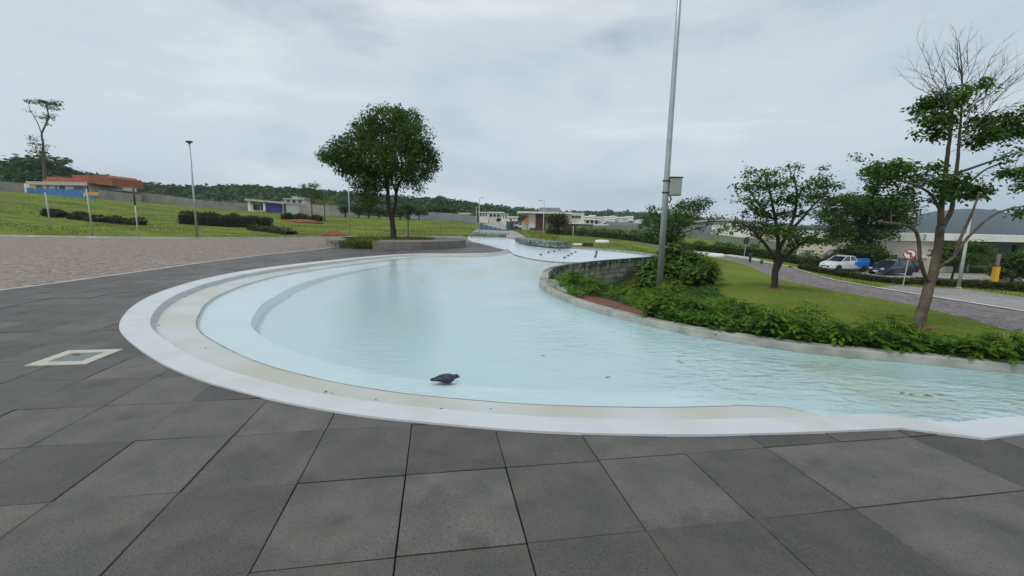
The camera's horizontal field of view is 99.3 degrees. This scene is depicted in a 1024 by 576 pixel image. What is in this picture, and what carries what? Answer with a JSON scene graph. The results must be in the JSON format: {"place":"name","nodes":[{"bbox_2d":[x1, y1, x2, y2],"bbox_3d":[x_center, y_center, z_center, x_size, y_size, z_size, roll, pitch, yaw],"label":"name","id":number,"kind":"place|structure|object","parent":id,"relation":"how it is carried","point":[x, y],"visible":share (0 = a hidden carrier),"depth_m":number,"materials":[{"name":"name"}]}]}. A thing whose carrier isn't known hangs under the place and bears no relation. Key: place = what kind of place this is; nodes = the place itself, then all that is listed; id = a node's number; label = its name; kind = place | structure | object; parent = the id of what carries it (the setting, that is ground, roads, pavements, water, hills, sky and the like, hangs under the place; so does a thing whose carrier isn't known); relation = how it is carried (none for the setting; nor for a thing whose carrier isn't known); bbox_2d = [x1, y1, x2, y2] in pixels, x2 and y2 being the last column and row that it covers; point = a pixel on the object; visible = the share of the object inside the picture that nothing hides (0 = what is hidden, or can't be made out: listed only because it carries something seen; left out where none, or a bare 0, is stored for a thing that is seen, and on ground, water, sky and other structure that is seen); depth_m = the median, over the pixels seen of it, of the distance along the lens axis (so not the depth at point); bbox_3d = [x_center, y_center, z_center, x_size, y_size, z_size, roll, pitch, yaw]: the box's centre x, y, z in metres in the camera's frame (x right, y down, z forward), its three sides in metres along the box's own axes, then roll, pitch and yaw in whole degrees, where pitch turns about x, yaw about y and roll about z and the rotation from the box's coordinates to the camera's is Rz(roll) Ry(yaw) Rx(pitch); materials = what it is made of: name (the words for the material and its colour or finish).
{"place":"outdoors","nodes":[
{"label":"outdoors","id":0,"kind":"place"},
{"bbox_2d":[0,236,477,289],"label":"cobble plaza","id":1,"kind":"structure","parent":0,"point":[27,261],"depth_m":18.94,"materials":[{"name":"grey stone"}]},
{"bbox_2d":[0,247,333,290],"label":"plaza border","id":2,"kind":"object","parent":1,"relation":"on","point":[139,271],"visible":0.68,"depth_m":12.23,"materials":[{"name":"stone"}]},
{"bbox_2d":[0,235,462,238],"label":"road kerb","id":3,"kind":"structure","parent":1,"relation":"on","point":[184,237],"depth_m":32.59,"materials":[{"name":"paint"}]},
{"bbox_2d":[325,235,465,248],"bbox_3d":[-7.691,-3.087,29.104,9.096,0.778,9.856,1,8,0],"label":"round planter","id":4,"kind":"object","parent":1,"relation":"on","point":[387,242],"visible":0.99,"depth_m":26.12,"materials":[{"name":"concrete"}]},
{"bbox_2d":[314,101,443,239],"bbox_3d":[-8.628,-7.348,28.214,7.576,9.672,8.488,-3,9,-25],"label":"shade tree","id":5,"kind":"object","parent":4,"relation":"in","point":[381,151],"visible":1,"depth_m":26.80,"materials":[{"name":"green plant"}]},
{"bbox_2d":[136,188,478,219],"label":"wooded hill","id":6,"kind":"structure","parent":0,"point":[233,200],"depth_m":259.44,"materials":[{"name":"plant"}]},
{"bbox_2d":[393,249,527,575],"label":"paving bed","id":7,"kind":"object","parent":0,"point":[402,506],"visible":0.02,"depth_m":2.49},
{"bbox_2d":[469,223,525,237],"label":"distant road","id":8,"kind":"structure","parent":0,"point":[513,234],"depth_m":68.85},
{"bbox_2d":[0,242,1023,575],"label":"slab paving","id":9,"kind":"structure","parent":0,"point":[130,460],"depth_m":2.66,"materials":[{"name":"stone"}]},
{"bbox_2d":[24,349,122,366],"bbox_3d":[-4.938,0.784,4.938,0.570,0.016,0.570,0,9,-10],"label":"access hatch","id":10,"kind":"object","parent":9,"relation":"on","point":[76,357],"visible":1,"depth_m":4.90,"materials":[{"name":"beige stone"}]},
{"bbox_2d":[0,191,1023,296],"bbox_3d":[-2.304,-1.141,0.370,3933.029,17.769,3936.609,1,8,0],"label":"ground","id":11,"kind":"structure","parent":0,"point":[37,219],"depth_m":61.57,"materials":[{"name":"green plant"}]},
{"bbox_2d":[0,181,24,192],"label":"boundary wall","id":12,"kind":"structure","parent":11,"relation":"on","point":[12,186],"depth_m":96.58,"materials":[{"name":"concrete"}]},
{"bbox_2d":[11,169,58,182],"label":"broad tree","id":13,"kind":"object","parent":11,"relation":"on","point":[28,175],"visible":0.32,"depth_m":121.95,"materials":[{"name":"green plant"}]},
{"bbox_2d":[0,151,73,173],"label":"broad tree","id":14,"kind":"object","parent":11,"relation":"on","point":[64,161],"visible":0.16,"depth_m":143.07,"materials":[{"name":"green plant"}]},
{"bbox_2d":[23,98,64,179],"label":"tall thin tree","id":15,"kind":"object","parent":11,"relation":"on","point":[46,103],"visible":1,"depth_m":113.44,"materials":[{"name":"green plant"}]},
{"bbox_2d":[0,154,87,177],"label":"broad tree","id":16,"kind":"object","parent":11,"relation":"on","point":[34,166],"visible":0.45,"depth_m":136.22,"materials":[{"name":"green plant"}]},
{"bbox_2d":[39,207,68,217],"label":"bush","id":17,"kind":"object","parent":11,"relation":"on","point":[54,213],"visible":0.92,"depth_m":54.74,"materials":[{"name":"green plant"}]},
{"bbox_2d":[26,186,83,197],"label":"hoarding","id":18,"kind":"object","parent":11,"relation":"on","point":[63,192],"visible":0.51,"depth_m":94.99,"materials":[{"name":"blue"}]},
{"bbox_2d":[24,175,143,197],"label":"unfinished house","id":19,"kind":"structure","parent":11,"relation":"on","point":[92,183],"depth_m":102.13,"materials":[{"name":"concrete"}]},
{"bbox_2d":[65,211,105,221],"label":"bush","id":20,"kind":"object","parent":11,"relation":"on","point":[76,215],"visible":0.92,"depth_m":54.82,"materials":[{"name":"green plant"}]},
{"bbox_2d":[98,190,141,201],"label":"boundary wall","id":21,"kind":"structure","parent":11,"relation":"on","point":[112,195],"depth_m":98.85,"materials":[{"name":"grey concrete"}]},
{"bbox_2d":[102,215,147,224],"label":"bush","id":22,"kind":"object","parent":11,"relation":"on","point":[115,219],"visible":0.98,"depth_m":54.88,"materials":[{"name":"green plant"}]},
{"bbox_2d":[122,190,187,203],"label":"boundary wall","id":23,"kind":"structure","parent":11,"relation":"on","point":[153,198],"depth_m":113.46,"materials":[{"name":"concrete"}]},
{"bbox_2d":[186,141,198,236],"bbox_3d":[-28.012,-8.158,38.301,0.420,9.224,0.374,1,8,0],"label":"street lamp","id":24,"kind":"object","parent":11,"relation":"on","point":[194,203],"visible":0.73,"depth_m":38.21,"materials":[{"name":"grey metal"}]},
{"bbox_2d":[176,198,247,210],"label":"boundary wall","id":25,"kind":"structure","parent":11,"relation":"on","point":[209,204],"depth_m":109.77,"materials":[{"name":"grey concrete"}]},
{"bbox_2d":[176,210,259,227],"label":"hedge","id":26,"kind":"object","parent":11,"relation":"on","point":[213,218],"visible":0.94,"depth_m":60.92,"materials":[{"name":"green plant"}]},
{"bbox_2d":[246,224,298,234],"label":"bush","id":27,"kind":"object","parent":11,"relation":"on","point":[275,229],"visible":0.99,"depth_m":57.30,"materials":[{"name":"green plant"}]},
{"bbox_2d":[245,199,300,213],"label":"modern house","id":28,"kind":"structure","parent":11,"relation":"on","point":[276,208],"depth_m":110.83,"materials":[{"name":"concrete"}]},
{"bbox_2d":[0,194,558,240],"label":"wild grass","id":29,"kind":"structure","parent":11,"relation":"on","point":[415,234],"depth_m":60.59,"materials":[{"name":"green plant"}]},
{"bbox_2d":[279,201,323,215],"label":"boundary wall","id":30,"kind":"structure","parent":11,"relation":"on","point":[306,208],"depth_m":120.13,"materials":[{"name":"concrete"}]},
{"bbox_2d":[280,212,323,220],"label":"bush","id":31,"kind":"object","parent":11,"relation":"on","point":[289,215],"visible":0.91,"depth_m":84.06,"materials":[{"name":"green plant"}]},
{"bbox_2d":[84,172,521,221],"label":"wood","id":32,"kind":"object","parent":11,"relation":"on","point":[212,193],"visible":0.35,"depth_m":269.41,"materials":[{"name":"green plant"}]},
{"bbox_2d":[295,181,326,214],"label":"young tree","id":33,"kind":"object","parent":11,"relation":"on","point":[316,194],"visible":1,"depth_m":85.13,"materials":[{"name":"green plant"}]},
{"bbox_2d":[325,203,354,216],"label":"boundary wall","id":34,"kind":"structure","parent":11,"relation":"on","point":[331,210],"depth_m":118.86,"materials":[{"name":"concrete"}]},
{"bbox_2d":[393,203,426,218],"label":"broad tree","id":35,"kind":"object","parent":11,"relation":"on","point":[409,208],"visible":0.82,"depth_m":114.86,"materials":[{"name":"green plant"}]},
{"bbox_2d":[410,212,475,223],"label":"boundary wall","id":36,"kind":"structure","parent":11,"relation":"on","point":[451,217],"depth_m":119.13,"materials":[{"name":"grey concrete"}]},
{"bbox_2d":[489,212,504,223],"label":"house","id":37,"kind":"structure","parent":11,"relation":"on","point":[493,216],"depth_m":162.91,"materials":[{"name":"paint"}]},
{"bbox_2d":[515,235,570,247],"bbox_3d":[2.019,-3.783,34.646,1.973,0.649,8.890,-1,9,-17],"label":"rubble planter","id":38,"kind":"object","parent":11,"relation":"on","point":[545,243],"visible":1,"depth_m":32.16,"materials":[{"name":"stone"}]},
{"bbox_2d":[517,208,592,229],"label":"modern house","id":39,"kind":"structure","parent":11,"relation":"on","point":[534,218],"depth_m":97.39,"materials":[{"name":"white paint"}]},
{"bbox_2d":[542,212,570,232],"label":"round tree","id":40,"kind":"object","parent":11,"relation":"on","point":[554,221],"visible":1,"depth_m":68.17,"materials":[{"name":"green plant"}]},
{"bbox_2d":[470,236,656,255],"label":"basin kerb","id":41,"kind":"structure","parent":11,"relation":"on","point":[641,253],"depth_m":29.16,"materials":[{"name":"concrete"}]},
{"bbox_2d":[540,256,655,286],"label":"stone retaining wall","id":42,"kind":"structure","parent":11,"relation":"on","point":[613,270],"depth_m":20.02,"materials":[{"name":"grey stone"}]},
{"bbox_2d":[468,201,836,230],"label":"distant wood","id":43,"kind":"object","parent":11,"relation":"on","point":[607,212],"visible":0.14,"depth_m":534.68,"materials":[{"name":"green plant"}]},
{"bbox_2d":[576,225,791,248],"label":"boundary wall","id":44,"kind":"structure","parent":11,"relation":"on","point":[723,238],"depth_m":80.37,"materials":[{"name":"grey concrete"}]},
{"bbox_2d":[544,225,824,265],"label":"shrub row","id":45,"kind":"object","parent":11,"relation":"on","point":[729,248],"visible":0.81,"depth_m":48.63,"materials":[{"name":"green plant"}]},
{"bbox_2d":[672,219,763,233],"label":"warehouse","id":46,"kind":"structure","parent":11,"relation":"on","point":[707,228],"depth_m":93.37,"materials":[{"name":"concrete"}]},
{"bbox_2d":[711,222,785,238],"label":"white building","id":47,"kind":"structure","parent":11,"relation":"on","point":[738,234],"depth_m":85.94,"materials":[{"name":"concrete"}]},
{"bbox_2d":[797,264,918,284],"bbox_3d":[24.519,-0.959,31.329,2.277,1.041,7.123,-7,12,-43],"label":"hedge","id":48,"kind":"object","parent":11,"relation":"on","point":[860,276],"visible":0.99,"depth_m":30.45,"materials":[{"name":"green plant"}]},
{"bbox_2d":[796,231,1023,271],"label":"building","id":49,"kind":"structure","parent":11,"relation":"on","point":[1005,244],"depth_m":50.07,"materials":[{"name":"painted plaster"},{"name":"concrete"},{"name":"glass"}]},
{"bbox_2d":[903,249,916,284],"bbox_3d":[24.058,-1.198,26.471,0.620,2.344,0.091,8,11,37],"label":"traffic sign","id":50,"kind":"object","parent":11,"relation":"on","point":[908,254],"visible":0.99,"depth_m":26.36,"materials":[{"name":"metal"}]},
{"bbox_2d":[955,220,970,288],"bbox_3d":[25.466,-1.835,24.521,0.320,3.939,0.304,1,8,0],"label":"lamp pole","id":51,"kind":"object","parent":11,"relation":"on","point":[959,281],"visible":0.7,"depth_m":24.53,"materials":[{"name":"metal"}]},
{"bbox_2d":[910,276,1023,291],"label":"hedge","id":52,"kind":"object","parent":11,"relation":"on","point":[999,285],"visible":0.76,"depth_m":26.61,"materials":[{"name":"green plant"}]},
{"bbox_2d":[0,0,1023,225],"label":"sky","id":53,"kind":"structure","parent":0,"point":[563,104],"materials":[{"name":"grey"}]},
{"bbox_2d":[470,237,648,261],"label":"basin floor","id":54,"kind":"structure","parent":0,"point":[534,252],"depth_m":26.28,"materials":[{"name":"paint"}]},
{"bbox_2d":[233,253,1023,421],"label":"water","id":55,"kind":"structure","parent":0,"point":[473,263],"depth_m":12.36,"materials":[{"name":"liquid"}]},
{"bbox_2d":[430,373,459,382],"bbox_3d":[-0.726,0.990,4.754,0.330,0.104,0.130,-2,9,-18],"label":"bird","id":56,"kind":"object","parent":55,"relation":"on","point":[446,378],"visible":1,"depth_m":4.71},
{"bbox_2d":[255,254,1023,417],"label":"pool floor","id":57,"kind":"structure","parent":0,"point":[422,336],"depth_m":6.62,"materials":[{"name":"liquid"}]},
{"bbox_2d":[152,251,822,418],"bbox_3d":[0.519,0.109,11.160,15.168,0.145,27.028,-4,10,-31],"label":"pool shelf","id":58,"kind":"object","parent":57,"relation":"on","point":[174,322],"visible":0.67,"depth_m":4.50,"materials":[{"name":"paint"}]},
{"bbox_2d":[196,253,801,410],"bbox_3d":[-2.977,-0.520,14.718,8.705,0.003,22.776,0,8,-7],"label":"waterline mark","id":59,"kind":"object","parent":58,"relation":"on","point":[407,393],"visible":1,"depth_m":4.57,"materials":[{"name":"grey concrete"}]},
{"bbox_2d":[119,250,1023,439],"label":"pool rim","id":60,"kind":"object","parent":58,"relation":"on","point":[137,331],"visible":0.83,"depth_m":3.65,"materials":[{"name":"white paint"}]},
{"bbox_2d":[198,263,1023,422],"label":"pool step","id":61,"kind":"object","parent":57,"relation":"on","point":[230,320],"visible":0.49,"depth_m":4.93,"materials":[{"name":"paint"}]},
{"bbox_2d":[539,289,1023,390],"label":"pool side","id":62,"kind":"structure","parent":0,"point":[608,322],"depth_m":6.04,"materials":[{"name":"paint"}]},
{"bbox_2d":[539,279,1023,373],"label":"pool kerb","id":63,"kind":"structure","parent":62,"relation":"on","point":[936,359],"depth_m":6.11,"materials":[{"name":"concrete"}]},
{"bbox_2d":[550,259,1023,360],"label":"flower bed soil","id":64,"kind":"structure","parent":0,"point":[607,302],"depth_m":9.78,"materials":[{"name":"brown soil"}]},
{"bbox_2d":[557,271,586,284],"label":"shrub","id":65,"kind":"object","parent":64,"relation":"on","point":[570,278],"visible":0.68,"depth_m":11.74,"materials":[{"name":"green plant"}]},
{"bbox_2d":[578,277,603,294],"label":"shrub","id":66,"kind":"object","parent":64,"relation":"on","point":[591,282],"visible":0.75,"depth_m":11.03,"materials":[{"name":"green plant"}]},
{"bbox_2d":[634,276,655,289],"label":"shrub","id":67,"kind":"object","parent":64,"relation":"on","point":[645,284],"visible":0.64,"depth_m":18.81,"materials":[{"name":"green plant"}]},
{"bbox_2d":[635,257,657,275],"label":"shrub","id":68,"kind":"object","parent":64,"relation":"on","point":[649,263],"visible":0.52,"depth_m":20.66,"materials":[{"name":"green plant"}]},
{"bbox_2d":[631,292,668,318],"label":"shrub","id":69,"kind":"object","parent":64,"relation":"on","point":[649,307],"visible":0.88,"depth_m":7.73,"materials":[{"name":"green plant"}]},
{"bbox_2d":[641,282,693,305],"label":"shrub","id":70,"kind":"object","parent":64,"relation":"on","point":[669,293],"visible":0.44,"depth_m":9.31,"materials":[{"name":"green plant"}]},
{"bbox_2d":[656,0,683,291],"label":"light mast","id":71,"kind":"object","parent":64,"relation":"on","point":[672,186],"visible":0.96,"depth_m":14.95,"materials":[{"name":"metal"}]},
{"bbox_2d":[665,241,683,260],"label":"shrub","id":72,"kind":"object","parent":64,"relation":"on","point":[671,247],"visible":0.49,"depth_m":22.54,"materials":[{"name":"green plant"}]},
{"bbox_2d":[673,249,699,263],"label":"shrub","id":73,"kind":"object","parent":64,"relation":"on","point":[687,252],"visible":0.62,"depth_m":21.81,"materials":[{"name":"green plant"}]},
{"bbox_2d":[678,265,711,288],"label":"shrub","id":74,"kind":"object","parent":64,"relation":"on","point":[694,274],"visible":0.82,"depth_m":18.86,"materials":[{"name":"green plant"}]},
{"bbox_2d":[680,297,711,314],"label":"shrub","id":75,"kind":"object","parent":64,"relation":"on","point":[697,304],"visible":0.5,"depth_m":7.36,"materials":[{"name":"green plant"}]},
{"bbox_2d":[699,260,728,285],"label":"shrub","id":76,"kind":"object","parent":64,"relation":"on","point":[712,279],"visible":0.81,"depth_m":19.05,"materials":[{"name":"green plant"}]},
{"bbox_2d":[724,300,767,319],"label":"shrub","id":77,"kind":"object","parent":64,"relation":"on","point":[748,310],"visible":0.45,"depth_m":7.26,"materials":[{"name":"green plant"}]},
{"bbox_2d":[748,306,792,336],"bbox_3d":[3.852,0.520,6.497,0.697,0.498,0.669,-7,12,-44],"label":"shrub","id":78,"kind":"object","parent":64,"relation":"on","point":[770,321],"visible":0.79,"depth_m":6.38,"materials":[{"name":"green plant"}]},
{"bbox_2d":[550,254,1020,358],"bbox_3d":[5.157,0.160,14.599,7.933,1.721,19.330,1,8,0],"label":"ground cover","id":79,"kind":"object","parent":64,"relation":"on","point":[575,288],"visible":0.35,"depth_m":11.41,"materials":[{"name":"green plant"}]},
{"bbox_2d":[777,319,817,340],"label":"shrub","id":80,"kind":"object","parent":64,"relation":"on","point":[795,328],"visible":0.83,"depth_m":6.21,"materials":[{"name":"green plant"}]},
{"bbox_2d":[786,312,832,342],"bbox_3d":[4.407,0.594,6.464,0.655,0.420,0.729,5,9,23],"label":"shrub","id":81,"kind":"object","parent":64,"relation":"on","point":[816,324],"visible":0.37,"depth_m":6.38,"materials":[{"name":"green plant"}]},
{"bbox_2d":[816,319,860,345],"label":"shrub","id":82,"kind":"object","parent":64,"relation":"on","point":[838,330],"visible":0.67,"depth_m":6.07,"materials":[{"name":"green plant"}]},
{"bbox_2d":[655,307,1023,359],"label":"kerbside foliage","id":83,"kind":"object","parent":64,"relation":"on","point":[937,345],"visible":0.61,"depth_m":6.08,"materials":[{"name":"green plant"}]},
{"bbox_2d":[844,315,902,351],"bbox_3d":[4.985,0.623,6.073,0.669,0.458,0.744,-5,10,-34],"label":"shrub","id":84,"kind":"object","parent":64,"relation":"on","point":[871,333],"visible":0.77,"depth_m":5.92,"materials":[{"name":"green plant"}]},
{"bbox_2d":[855,315,913,348],"bbox_3d":[5.455,0.619,6.296,0.742,0.498,0.825,2,8,5],"label":"shrub","id":85,"kind":"object","parent":64,"relation":"on","point":[904,327],"visible":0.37,"depth_m":6.28,"materials":[{"name":"green plant"}]},
{"bbox_2d":[889,333,931,353],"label":"shrub","id":86,"kind":"object","parent":64,"relation":"on","point":[904,348],"visible":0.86,"depth_m":5.77,"materials":[{"name":"green plant"}]},
{"bbox_2d":[899,318,941,339],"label":"shrub","id":87,"kind":"object","parent":64,"relation":"on","point":[912,326],"visible":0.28,"depth_m":6.14,"materials":[{"name":"green plant"}]},
{"bbox_2d":[958,335,1010,361],"bbox_3d":[6.001,0.786,5.627,0.510,0.290,0.567,3,9,15],"label":"shrub","id":88,"kind":"object","parent":64,"relation":"on","point":[970,351],"visible":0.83,"depth_m":5.53,"materials":[{"name":"green plant"}]},
{"bbox_2d":[978,327,1023,365],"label":"shrub","id":89,"kind":"object","parent":64,"relation":"on","point":[1014,357],"visible":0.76,"depth_m":5.45,"materials":[{"name":"green plant"}]},
{"bbox_2d":[627,240,1023,333],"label":"cobbled road","id":90,"kind":"structure","parent":0,"point":[1006,319],"depth_m":18.10,"materials":[{"name":"grey stone"}]},
{"bbox_2d":[628,243,1023,341],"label":"lawn ground","id":91,"kind":"structure","parent":0,"point":[739,272],"depth_m":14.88,"materials":[{"name":"green plant"}]},
{"bbox_2d":[635,195,731,246],"bbox_3d":[12.008,-4.349,30.467,7.245,4.346,4.704,1,8,0],"label":"spreading tree","id":92,"kind":"object","parent":91,"relation":"on","point":[675,214],"visible":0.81,"depth_m":29.92,"materials":[{"name":"green plant"}]},
{"bbox_2d":[711,161,845,288],"bbox_3d":[10.314,-2.293,16.869,5.396,4.997,3.296,1,8,0],"label":"spreading tree","id":93,"kind":"object","parent":91,"relation":"on","point":[776,229],"visible":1,"depth_m":16.48,"materials":[{"name":"green plant"}]},
{"bbox_2d":[788,300,850,324],"bbox_3d":[6.139,0.606,8.907,1.027,0.649,1.142,1,8,-3],"label":"shrub","id":94,"kind":"object","parent":91,"relation":"on","point":[812,311],"visible":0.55,"depth_m":8.77,"materials":[{"name":"green plant"}]},
{"bbox_2d":[905,324,937,328],"bbox_3d":[9.764,0.923,10.418,0.840,0.070,0.588,1,8,0],"label":"tree pit","id":95,"kind":"object","parent":91,"relation":"on","point":[932,327],"visible":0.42,"depth_m":10.29,"materials":[{"name":"red soil"}]},
{"bbox_2d":[847,14,1023,326],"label":"dying tree","id":96,"kind":"object","parent":95,"relation":"on","point":[1010,127],"visible":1,"depth_m":9.80,"materials":[{"name":"green plant"}]},
{"bbox_2d":[804,209,1023,234],"bbox_3d":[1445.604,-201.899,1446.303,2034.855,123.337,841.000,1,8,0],"label":"roof","id":97,"kind":"structure","parent":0,"point":[998,224],"depth_m":1240.72,"materials":[{"name":"grey metal"}]},
{"bbox_2d":[832,269,1023,282],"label":"parking yard","id":98,"kind":"structure","parent":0,"point":[969,276],"depth_m":44.09,"materials":[{"name":"grey asphalt"}]},
{"bbox_2d":[819,255,869,271],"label":"parked car","id":99,"kind":"object","parent":98,"relation":"on","point":[841,262],"visible":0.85,"depth_m":43.36,"materials":[{"name":"white paint"}]},
{"bbox_2d":[831,240,896,270],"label":"bushy tree","id":100,"kind":"object","parent":98,"relation":"on","point":[875,254],"visible":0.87,"depth_m":44.72,"materials":[{"name":"green plant"}]},
{"bbox_2d":[808,190,930,268],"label":"car park tree","id":101,"kind":"object","parent":98,"relation":"on","point":[870,212],"visible":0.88,"depth_m":45.02,"materials":[{"name":"green plant"}]},
{"bbox_2d":[869,259,914,275],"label":"parked car","id":102,"kind":"object","parent":98,"relation":"on","point":[890,267],"visible":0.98,"depth_m":41.95,"materials":[{"name":"blue paint"}]},
{"bbox_2d":[922,239,997,279],"bbox_3d":[38.600,-2.225,37.541,5.616,4.088,4.290,-5,10,-35],"label":"bushy tree","id":103,"kind":"object","parent":98,"relation":"on","point":[977,250],"visible":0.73,"depth_m":36.81,"materials":[{"name":"green plant"}]},
{"bbox_2d":[990,254,1000,281],"bbox_3d":[40.110,-1.578,36.039,0.340,2.459,0.340,1,8,0],"label":"barrier post","id":104,"kind":"object","parent":98,"relation":"on","point":[996,268],"visible":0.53,"depth_m":35.95,"materials":[{"name":"metal"}]},
{"bbox_2d":[981,249,1023,281],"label":"bushy tree","id":105,"kind":"object","parent":98,"relation":"on","point":[1013,264],"visible":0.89,"depth_m":41.21,"materials":[{"name":"green plant"}]},
{"bbox_2d":[880,285,1023,311],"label":"parking strip","id":106,"kind":"object","parent":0,"point":[996,300],"visible":0.88,"depth_m":19.97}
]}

